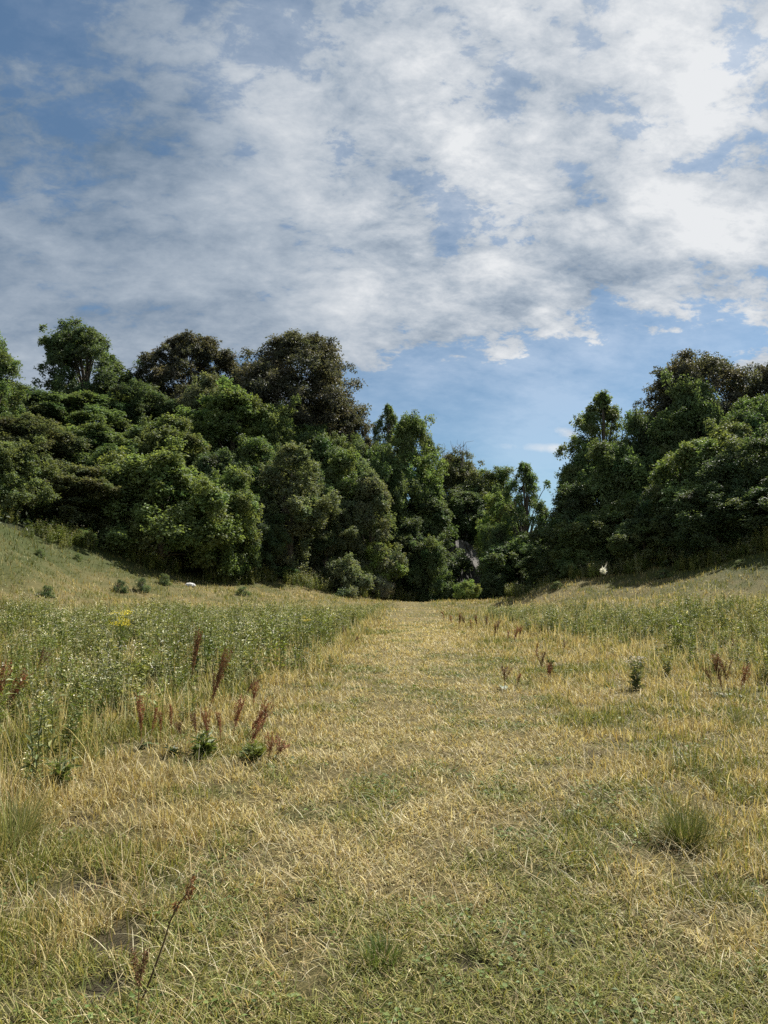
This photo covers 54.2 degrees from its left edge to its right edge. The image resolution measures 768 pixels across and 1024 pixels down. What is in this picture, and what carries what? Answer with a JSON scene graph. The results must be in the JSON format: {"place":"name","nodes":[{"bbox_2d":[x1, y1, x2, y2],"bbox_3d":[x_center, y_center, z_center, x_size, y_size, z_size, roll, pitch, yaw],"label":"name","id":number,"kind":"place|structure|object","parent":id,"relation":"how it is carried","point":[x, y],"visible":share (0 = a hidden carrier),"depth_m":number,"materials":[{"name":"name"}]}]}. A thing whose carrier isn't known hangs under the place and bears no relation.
{"place":"outdoors","nodes":[
{"label":"outdoors","id":0,"kind":"place"},
{"bbox_2d":[0,434,767,1023],"bbox_3d":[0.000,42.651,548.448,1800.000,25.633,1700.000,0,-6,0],"label":"ground","id":1,"kind":"structure","parent":0,"point":[38,584],"depth_m":4.79,"materials":[{"name":"plant"}]},
{"bbox_2d":[0,659,11,696],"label":"dock plant","id":2,"kind":"object","parent":1,"relation":"on","point":[2,674],"visible":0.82,"depth_m":8.61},
{"bbox_2d":[0,334,31,438],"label":"broadleaf tree","id":3,"kind":"object","parent":1,"relation":"on","point":[9,364],"visible":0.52,"depth_m":71.64,"materials":[{"name":"green plant"}]},
{"bbox_2d":[4,668,31,710],"bbox_3d":[-4.397,2.159,8.801,0.243,0.738,0.248,29,4,-10],"label":"dock plant","id":4,"kind":"object","parent":1,"relation":"on","point":[17,690],"visible":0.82,"depth_m":8.82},
{"bbox_2d":[0,434,63,519],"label":"broadleaf tree","id":5,"kind":"object","parent":1,"relation":"on","point":[19,466],"visible":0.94,"depth_m":52.60,"materials":[{"name":"green plant"}]},
{"bbox_2d":[17,698,48,794],"bbox_3d":[-2.657,1.808,5.699,0.223,0.772,0.186,-1,-6,14],"label":"thistle plant","id":6,"kind":"object","parent":1,"relation":"on","point":[37,756],"visible":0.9,"depth_m":5.70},
{"bbox_2d":[0,777,76,859],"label":"grass tuft","id":7,"kind":"object","parent":1,"relation":"on","point":[25,822],"visible":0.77,"depth_m":4.72,"materials":[{"name":"plant"}]},
{"bbox_2d":[2,380,86,428],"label":"broadleaf tree","id":8,"kind":"object","parent":1,"relation":"on","point":[40,402],"visible":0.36,"depth_m":83.16,"materials":[{"name":"green plant"}]},
{"bbox_2d":[0,411,91,471],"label":"broadleaf tree","id":9,"kind":"object","parent":1,"relation":"on","point":[28,428],"visible":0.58,"depth_m":67.31,"materials":[{"name":"green plant"}]},
{"bbox_2d":[36,585,55,597],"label":"scrub bush","id":10,"kind":"object","parent":1,"relation":"on","point":[46,592],"visible":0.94,"depth_m":38.06,"materials":[{"name":"green plant"}]},
{"bbox_2d":[43,756,82,788],"bbox_3d":[-2.557,2.073,5.932,0.302,0.296,0.347,0,-6,0],"label":"weed plant","id":11,"kind":"object","parent":1,"relation":"on","point":[64,769],"visible":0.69,"depth_m":5.91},
{"bbox_2d":[21,463,123,528],"bbox_3d":[-25.314,-1.192,58.292,10.587,5.107,9.759,1,-6,-7],"label":"broadleaf tree","id":12,"kind":"object","parent":1,"relation":"on","point":[80,485],"visible":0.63,"depth_m":56.59,"materials":[{"name":"green plant"}]},
{"bbox_2d":[71,528,97,543],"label":"bush","id":13,"kind":"object","parent":1,"relation":"on","point":[90,534],"visible":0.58,"depth_m":54.16,"materials":[{"name":"green plant"}]},
{"bbox_2d":[30,315,157,395],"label":"broadleaf tree","id":14,"kind":"object","parent":1,"relation":"on","point":[66,346],"visible":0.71,"depth_m":97.75,"materials":[{"name":"green plant"}]},
{"bbox_2d":[50,389,139,437],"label":"broadleaf tree","id":15,"kind":"object","parent":1,"relation":"on","point":[89,402],"visible":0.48,"depth_m":86.73,"materials":[{"name":"green plant"}]},
{"bbox_2d":[46,412,148,470],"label":"broadleaf tree","id":16,"kind":"object","parent":1,"relation":"on","point":[97,433],"visible":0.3,"depth_m":72.74,"materials":[{"name":"green plant"}]},
{"bbox_2d":[61,443,145,500],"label":"broadleaf tree","id":17,"kind":"object","parent":1,"relation":"on","point":[104,450],"visible":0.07,"depth_m":66.19,"materials":[{"name":"green plant"}]},
{"bbox_2d":[73,485,158,544],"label":"broadleaf tree","id":18,"kind":"object","parent":1,"relation":"on","point":[123,520],"visible":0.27,"depth_m":58.65,"materials":[{"name":"green plant"}]},
{"bbox_2d":[108,610,132,656],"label":"ragwort plant","id":19,"kind":"object","parent":1,"relation":"on","point":[122,627],"visible":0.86,"depth_m":16.31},
{"bbox_2d":[113,579,128,592],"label":"scrub bush","id":20,"kind":"object","parent":1,"relation":"on","point":[123,589],"visible":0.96,"depth_m":47.64,"materials":[{"name":"green plant"}]},
{"bbox_2d":[117,944,150,1023],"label":"dock plant","id":21,"kind":"object","parent":1,"relation":"on","point":[141,971],"visible":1,"depth_m":2.78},
{"bbox_2d":[132,577,151,592],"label":"scrub bush","id":22,"kind":"object","parent":1,"relation":"on","point":[143,581],"visible":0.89,"depth_m":49.19,"materials":[{"name":"green plant"}]},
{"bbox_2d":[104,377,180,433],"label":"broadleaf tree","id":23,"kind":"object","parent":1,"relation":"on","point":[155,406],"visible":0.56,"depth_m":91.87,"materials":[{"name":"green plant"}]},
{"bbox_2d":[135,693,151,747],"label":"dock plant","id":24,"kind":"object","parent":1,"relation":"on","point":[140,715],"visible":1,"depth_m":7.43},
{"bbox_2d":[87,412,210,473],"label":"broadleaf tree","id":25,"kind":"object","parent":1,"relation":"on","point":[149,437],"visible":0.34,"depth_m":75.20,"materials":[{"name":"green plant"}]},
{"bbox_2d":[85,434,245,568],"bbox_3d":[-17.975,-0.419,61.025,12.658,10.732,12.727,-2,-6,15],"label":"broadleaf tree","id":26,"kind":"object","parent":1,"relation":"on","point":[193,519],"visible":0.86,"depth_m":59.22,"materials":[{"name":"green plant"}]},
{"bbox_2d":[141,874,196,1002],"bbox_3d":[-0.878,1.710,3.021,0.098,0.418,0.281,-4,-7,33],"label":"dock plant","id":27,"kind":"object","parent":1,"relation":"on","point":[175,907],"visible":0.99,"depth_m":3.07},
{"bbox_2d":[130,329,248,437],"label":"beech tree","id":28,"kind":"object","parent":1,"relation":"on","point":[182,347],"visible":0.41,"depth_m":103.34,"materials":[{"name":"green plant"}]},
{"bbox_2d":[0,592,386,787],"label":"weeds","id":29,"kind":"object","parent":1,"relation":"on","point":[159,616],"visible":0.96,"depth_m":14.74,"materials":[{"name":"plant"}]},
{"bbox_2d":[189,627,202,689],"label":"dock plant","id":30,"kind":"object","parent":1,"relation":"on","point":[196,647],"visible":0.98,"depth_m":11.38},
{"bbox_2d":[171,371,223,448],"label":"broadleaf tree","id":31,"kind":"object","parent":1,"relation":"on","point":[206,384],"visible":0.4,"depth_m":94.36,"materials":[{"name":"green plant"}]},
{"bbox_2d":[186,730,219,756],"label":"dock clump","id":32,"kind":"object","parent":1,"relation":"on","point":[210,746],"visible":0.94,"depth_m":6.94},
{"bbox_2d":[190,647,234,728],"bbox_3d":[-1.935,2.018,8.602,0.310,0.987,0.189,3,-18,42],"label":"dock plant","id":33,"kind":"object","parent":1,"relation":"on","point":[222,667],"visible":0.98,"depth_m":8.59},
{"bbox_2d":[179,446,252,496],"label":"broadleaf tree","id":34,"kind":"object","parent":1,"relation":"on","point":[205,463],"visible":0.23,"depth_m":72.85,"materials":[{"name":"green plant"}]},
{"bbox_2d":[187,463,264,575],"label":"broadleaf tree","id":35,"kind":"object","parent":1,"relation":"on","point":[242,503],"visible":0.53,"depth_m":65.17,"materials":[{"name":"green plant"}]},
{"bbox_2d":[173,375,283,467],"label":"broadleaf tree","id":36,"kind":"object","parent":1,"relation":"on","point":[230,404],"visible":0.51,"depth_m":83.48,"materials":[{"name":"green plant"}]},
{"bbox_2d":[222,694,246,738],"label":"dock plant","id":37,"kind":"object","parent":1,"relation":"on","point":[236,714],"visible":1,"depth_m":7.73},
{"bbox_2d":[240,718,264,751],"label":"dock plant","id":38,"kind":"object","parent":1,"relation":"on","point":[257,730],"visible":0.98,"depth_m":7.12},
{"bbox_2d":[238,740,267,762],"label":"dock clump","id":39,"kind":"object","parent":1,"relation":"on","point":[259,750],"visible":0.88,"depth_m":6.80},
{"bbox_2d":[236,434,283,513],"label":"broadleaf tree","id":40,"kind":"object","parent":1,"relation":"on","point":[254,448],"visible":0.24,"depth_m":75.67,"materials":[{"name":"green plant"}]},
{"bbox_2d":[247,698,273,741],"bbox_3d":[-1.296,2.197,7.802,0.203,0.511,0.207,36,-12,3],"label":"dock plant","id":41,"kind":"object","parent":1,"relation":"on","point":[261,714],"visible":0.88,"depth_m":7.79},
{"bbox_2d":[238,510,292,570],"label":"broadleaf tree","id":42,"kind":"object","parent":1,"relation":"on","point":[271,532],"visible":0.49,"depth_m":69.25,"materials":[{"name":"green plant"}]},
{"bbox_2d":[264,731,277,767],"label":"dock plant","id":43,"kind":"object","parent":1,"relation":"on","point":[269,747],"visible":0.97,"depth_m":6.59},
{"bbox_2d":[235,394,312,487],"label":"broadleaf tree","id":44,"kind":"object","parent":1,"relation":"on","point":[279,431],"visible":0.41,"depth_m":85.23,"materials":[{"name":"green plant"}]},
{"bbox_2d":[268,566,301,577],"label":"bush","id":45,"kind":"object","parent":1,"relation":"on","point":[280,570],"visible":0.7,"depth_m":70.11,"materials":[{"name":"green plant"}]},
{"bbox_2d":[211,327,374,447],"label":"beech tree","id":46,"kind":"object","parent":1,"relation":"on","point":[271,375],"visible":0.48,"depth_m":92.70,"materials":[{"name":"green plant"}]},
{"bbox_2d":[254,440,341,571],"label":"willow tree","id":47,"kind":"object","parent":1,"relation":"on","point":[286,488],"visible":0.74,"depth_m":72.41,"materials":[{"name":"green plant"}]},
{"bbox_2d":[294,466,337,562],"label":"broadleaf tree","id":48,"kind":"object","parent":1,"relation":"on","point":[326,489],"visible":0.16,"depth_m":76.52,"materials":[{"name":"green plant"}]},
{"bbox_2d":[289,423,344,482],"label":"broadleaf tree","id":49,"kind":"object","parent":1,"relation":"on","point":[317,444],"visible":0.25,"depth_m":86.17,"materials":[{"name":"green plant"}]},
{"bbox_2d":[297,497,358,576],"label":"willow tree","id":50,"kind":"object","parent":1,"relation":"on","point":[338,539],"visible":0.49,"depth_m":75.85,"materials":[{"name":"green plant"}]},
{"bbox_2d":[314,402,373,449],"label":"beech tree","id":51,"kind":"object","parent":1,"relation":"on","point":[352,425],"visible":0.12,"depth_m":95.28,"materials":[{"name":"green plant"}]},
{"bbox_2d":[312,430,381,499],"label":"broadleaf tree","id":52,"kind":"object","parent":1,"relation":"on","point":[357,442],"visible":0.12,"depth_m":87.72,"materials":[{"name":"green plant"}]},
{"bbox_2d":[321,445,375,558],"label":"broadleaf tree","id":53,"kind":"object","parent":1,"relation":"on","point":[342,464],"visible":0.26,"depth_m":81.43,"materials":[{"name":"green plant"}]},
{"bbox_2d":[325,552,375,596],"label":"bush","id":54,"kind":"object","parent":1,"relation":"on","point":[350,577],"visible":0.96,"depth_m":71.96,"materials":[{"name":"green plant"}]},
{"bbox_2d":[336,457,408,580],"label":"broadleaf tree","id":55,"kind":"object","parent":1,"relation":"on","point":[377,494],"visible":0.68,"depth_m":79.15,"materials":[{"name":"green plant"}]},
{"bbox_2d":[342,540,408,589],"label":"broadleaf tree","id":56,"kind":"object","parent":1,"relation":"on","point":[401,571],"visible":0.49,"depth_m":78.16,"materials":[{"name":"green plant"}]},
{"bbox_2d":[345,927,412,978],"bbox_3d":[-0.022,1.864,3.206,0.327,0.137,0.328,0,-6,0],"label":"grass tuft","id":57,"kind":"object","parent":1,"relation":"on","point":[380,949],"visible":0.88,"depth_m":3.21,"materials":[{"name":"plant"}]},
{"bbox_2d":[348,441,411,552],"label":"broadleaf tree","id":58,"kind":"object","parent":1,"relation":"on","point":[380,460],"visible":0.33,"depth_m":86.18,"materials":[{"name":"green plant"}]},
{"bbox_2d":[368,572,395,597],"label":"bush","id":59,"kind":"object","parent":1,"relation":"on","point":[382,585],"visible":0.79,"depth_m":76.85,"materials":[{"name":"green plant"}]},
{"bbox_2d":[0,480,767,601],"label":"undergrowth","id":60,"kind":"object","parent":1,"relation":"on","point":[63,535],"visible":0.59,"depth_m":56.95,"materials":[{"name":"plant"}]},
{"bbox_2d":[366,403,417,461],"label":"broadleaf tree","id":61,"kind":"object","parent":1,"relation":"on","point":[391,418],"visible":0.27,"depth_m":101.15,"materials":[{"name":"green plant"}]},
{"bbox_2d":[378,514,425,590],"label":"broadleaf tree","id":62,"kind":"object","parent":1,"relation":"on","point":[409,538],"visible":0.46,"depth_m":83.76,"materials":[{"name":"green plant"}]},
{"bbox_2d":[380,409,449,561],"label":"broadleaf tree","id":63,"kind":"object","parent":1,"relation":"on","point":[410,434],"visible":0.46,"depth_m":90.53,"materials":[{"name":"green plant"}]},
{"bbox_2d":[401,565,443,601],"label":"bush","id":64,"kind":"object","parent":1,"relation":"on","point":[426,579],"visible":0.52,"depth_m":82.55,"materials":[{"name":"green plant"}]},
{"bbox_2d":[402,532,456,601],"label":"broadleaf tree","id":65,"kind":"object","parent":1,"relation":"on","point":[433,552],"visible":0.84,"depth_m":82.21,"materials":[{"name":"green plant"}]},
{"bbox_2d":[419,434,448,507],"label":"broadleaf tree","id":66,"kind":"object","parent":1,"relation":"on","point":[431,443],"visible":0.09,"depth_m":100.70,"materials":[{"name":"green plant"}]},
{"bbox_2d":[404,484,472,580],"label":"broadleaf tree","id":67,"kind":"object","parent":1,"relation":"on","point":[457,562],"visible":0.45,"depth_m":88.72,"materials":[{"name":"green plant"}]},
{"bbox_2d":[434,441,492,529],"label":"broadleaf tree","id":68,"kind":"object","parent":1,"relation":"on","point":[459,468],"visible":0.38,"depth_m":106.92,"materials":[{"name":"green plant"}]},
{"bbox_2d":[446,540,481,584],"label":"rock face","id":69,"kind":"object","parent":1,"relation":"on","point":[471,552],"visible":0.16,"depth_m":91.75},
{"bbox_2d":[453,579,481,600],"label":"bush","id":70,"kind":"object","parent":1,"relation":"on","point":[469,590],"visible":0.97,"depth_m":72.05,"materials":[{"name":"green plant"}]},
{"bbox_2d":[441,488,495,541],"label":"broadleaf tree","id":71,"kind":"object","parent":1,"relation":"on","point":[473,504],"visible":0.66,"depth_m":97.75,"materials":[{"name":"green plant"}]},
{"bbox_2d":[447,465,520,538],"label":"broadleaf tree","id":72,"kind":"object","parent":1,"relation":"on","point":[500,476],"visible":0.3,"depth_m":104.67,"materials":[{"name":"green plant"}]},
{"bbox_2d":[478,568,509,600],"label":"bush","id":73,"kind":"object","parent":1,"relation":"on","point":[491,584],"visible":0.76,"depth_m":74.53,"materials":[{"name":"green plant"}]},
{"bbox_2d":[475,521,514,595],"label":"broadleaf tree","id":74,"kind":"object","parent":1,"relation":"on","point":[495,535],"visible":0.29,"depth_m":83.47,"materials":[{"name":"green plant"}]},
{"bbox_2d":[473,492,519,567],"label":"broadleaf tree","id":75,"kind":"object","parent":1,"relation":"on","point":[490,499],"visible":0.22,"depth_m":90.21,"materials":[{"name":"green plant"}]},
{"bbox_2d":[476,533,549,589],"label":"broadleaf tree","id":76,"kind":"object","parent":1,"relation":"on","point":[496,555],"visible":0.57,"depth_m":77.25,"materials":[{"name":"green plant"}]},
{"bbox_2d":[491,461,556,568],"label":"broadleaf tree","id":77,"kind":"object","parent":1,"relation":"on","point":[527,480],"visible":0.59,"depth_m":83.92,"materials":[{"name":"green plant"}]},
{"bbox_2d":[516,547,550,584],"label":"broadleaf tree","id":78,"kind":"object","parent":1,"relation":"on","point":[529,564],"visible":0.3,"depth_m":71.21,"materials":[{"name":"green plant"}]},
{"bbox_2d":[522,481,602,582],"bbox_3d":[15.675,1.988,64.973,6.844,9.434,7.310,-4,-7,36],"label":"broadleaf tree","id":79,"kind":"object","parent":1,"relation":"on","point":[568,499],"visible":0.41,"depth_m":64.55,"materials":[{"name":"green plant"}]},
{"bbox_2d":[551,804,582,828],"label":"grass tuft","id":80,"kind":"object","parent":1,"relation":"on","point":[566,818],"visible":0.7,"depth_m":5.12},
{"bbox_2d":[547,439,603,549],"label":"broadleaf tree","id":81,"kind":"object","parent":1,"relation":"on","point":[569,473],"visible":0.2,"depth_m":69.22,"materials":[{"name":"green plant"}]},
{"bbox_2d":[549,515,618,578],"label":"broadleaf tree","id":82,"kind":"object","parent":1,"relation":"on","point":[564,562],"visible":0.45,"depth_m":60.13,"materials":[{"name":"green plant"}]},
{"bbox_2d":[553,389,623,503],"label":"broadleaf tree","id":83,"kind":"object","parent":1,"relation":"on","point":[599,410],"visible":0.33,"depth_m":73.60,"materials":[{"name":"green plant"}]},
{"bbox_2d":[558,499,646,567],"bbox_3d":[18.580,1.916,60.857,8.715,6.271,8.034,3,-6,-31],"label":"broadleaf tree","id":84,"kind":"object","parent":1,"relation":"on","point":[612,513],"visible":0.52,"depth_m":60.06,"materials":[{"name":"green plant"}]},
{"bbox_2d":[575,437,664,543],"bbox_3d":[21.241,-0.846,65.046,9.742,11.659,8.980,0,-6,-2],"label":"broadleaf tree","id":85,"kind":"object","parent":1,"relation":"on","point":[612,476],"visible":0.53,"depth_m":63.76,"materials":[{"name":"green plant"}]},
{"bbox_2d":[473,585,767,681],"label":"weeds","id":86,"kind":"object","parent":1,"relation":"on","point":[675,621],"visible":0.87,"depth_m":23.71,"materials":[{"name":"plant"}]},
{"bbox_2d":[617,656,646,689],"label":"thistle plant","id":87,"kind":"object","parent":1,"relation":"on","point":[636,682],"visible":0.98,"depth_m":11.55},
{"bbox_2d":[610,405,655,488],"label":"broadleaf tree","id":88,"kind":"object","parent":1,"relation":"on","point":[635,424],"visible":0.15,"depth_m":67.46,"materials":[{"name":"green plant"}]},
{"bbox_2d":[605,519,672,566],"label":"broadleaf tree","id":89,"kind":"object","parent":1,"relation":"on","point":[621,547],"visible":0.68,"depth_m":56.60,"materials":[{"name":"green plant"}]},
{"bbox_2d":[613,481,696,560],"bbox_3d":[21.834,0.840,57.995,7.073,6.473,7.112,4,-7,-34],"label":"broadleaf tree","id":90,"kind":"object","parent":1,"relation":"on","point":[651,505],"visible":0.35,"depth_m":56.52,"materials":[{"name":"green plant"}]},
{"bbox_2d":[624,406,692,494],"bbox_3d":[24.277,-2.983,64.361,7.498,12.351,8.008,-1,-6,13],"label":"broadleaf tree","id":91,"kind":"object","parent":1,"relation":"on","point":[669,422],"visible":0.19,"depth_m":64.27,"materials":[{"name":"green plant"}]},
{"bbox_2d":[636,793,725,856],"bbox_3d":[1.906,1.943,4.724,0.647,0.331,0.770,0,-6,0],"label":"grass tuft","id":92,"kind":"object","parent":1,"relation":"on","point":[681,829],"visible":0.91,"depth_m":4.69,"materials":[{"name":"plant"}]},
{"bbox_2d":[630,427,747,546],"bbox_3d":[24.570,-1.578,58.436,9.478,9.520,9.427,1,-6,-5],"label":"broadleaf tree","id":93,"kind":"object","parent":1,"relation":"on","point":[689,455],"visible":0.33,"depth_m":57.09,"materials":[{"name":"green plant"}]},
{"bbox_2d":[654,368,723,463],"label":"broadleaf tree","id":94,"kind":"object","parent":1,"relation":"on","point":[690,396],"visible":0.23,"depth_m":65.87,"materials":[{"name":"green plant"}]},
{"bbox_2d":[632,348,767,440],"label":"beech tree","id":95,"kind":"object","parent":1,"relation":"on","point":[723,374],"visible":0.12,"depth_m":69.56,"materials":[{"name":"green plant"}]},
{"bbox_2d":[696,762,724,784],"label":"grass tuft","id":96,"kind":"object","parent":1,"relation":"on","point":[708,777],"visible":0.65,"depth_m":6.11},
{"bbox_2d":[659,480,766,558],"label":"broadleaf tree","id":97,"kind":"object","parent":1,"relation":"on","point":[690,522],"visible":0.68,"depth_m":52.20,"materials":[{"name":"green plant"}]},
{"bbox_2d":[710,652,725,698],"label":"dock plant","id":98,"kind":"object","parent":1,"relation":"on","point":[716,661],"visible":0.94,"depth_m":10.99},
{"bbox_2d":[694,416,762,489],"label":"broadleaf tree","id":99,"kind":"object","parent":1,"relation":"on","point":[742,431],"visible":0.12,"depth_m":58.32,"materials":[{"name":"green plant"}]},
{"bbox_2d":[693,430,767,535],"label":"broadleaf tree","id":100,"kind":"object","parent":1,"relation":"on","point":[753,461],"visible":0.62,"depth_m":53.51,"materials":[{"name":"green plant"}]},
{"bbox_2d":[699,476,767,540],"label":"broadleaf tree","id":101,"kind":"object","parent":1,"relation":"on","point":[748,519],"visible":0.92,"depth_m":49.93,"materials":[{"name":"green plant"}]},
{"bbox_2d":[718,703,749,724],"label":"grass tuft","id":102,"kind":"object","parent":1,"relation":"on","point":[735,714],"visible":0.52,"depth_m":8.72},
{"bbox_2d":[712,394,767,440],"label":"broadleaf tree","id":103,"kind":"object","parent":1,"relation":"on","point":[747,411],"visible":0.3,"depth_m":60.44,"materials":[{"name":"green plant"}]},
{"bbox_2d":[733,362,767,404],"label":"beech tree","id":104,"kind":"object","parent":1,"relation":"on","point":[764,371],"visible":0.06,"depth_m":68.66,"materials":[{"name":"green plant"}]},
{"bbox_2d":[0,0,767,531],"label":"sky","id":105,"kind":"structure","parent":0,"point":[505,215],"materials":[{"name":"blue"}]},
{"bbox_2d":[658,653,674,676],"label":"thistle plant","id":106,"kind":"object","parent":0,"point":[667,670],"visible":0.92,"depth_m":13.05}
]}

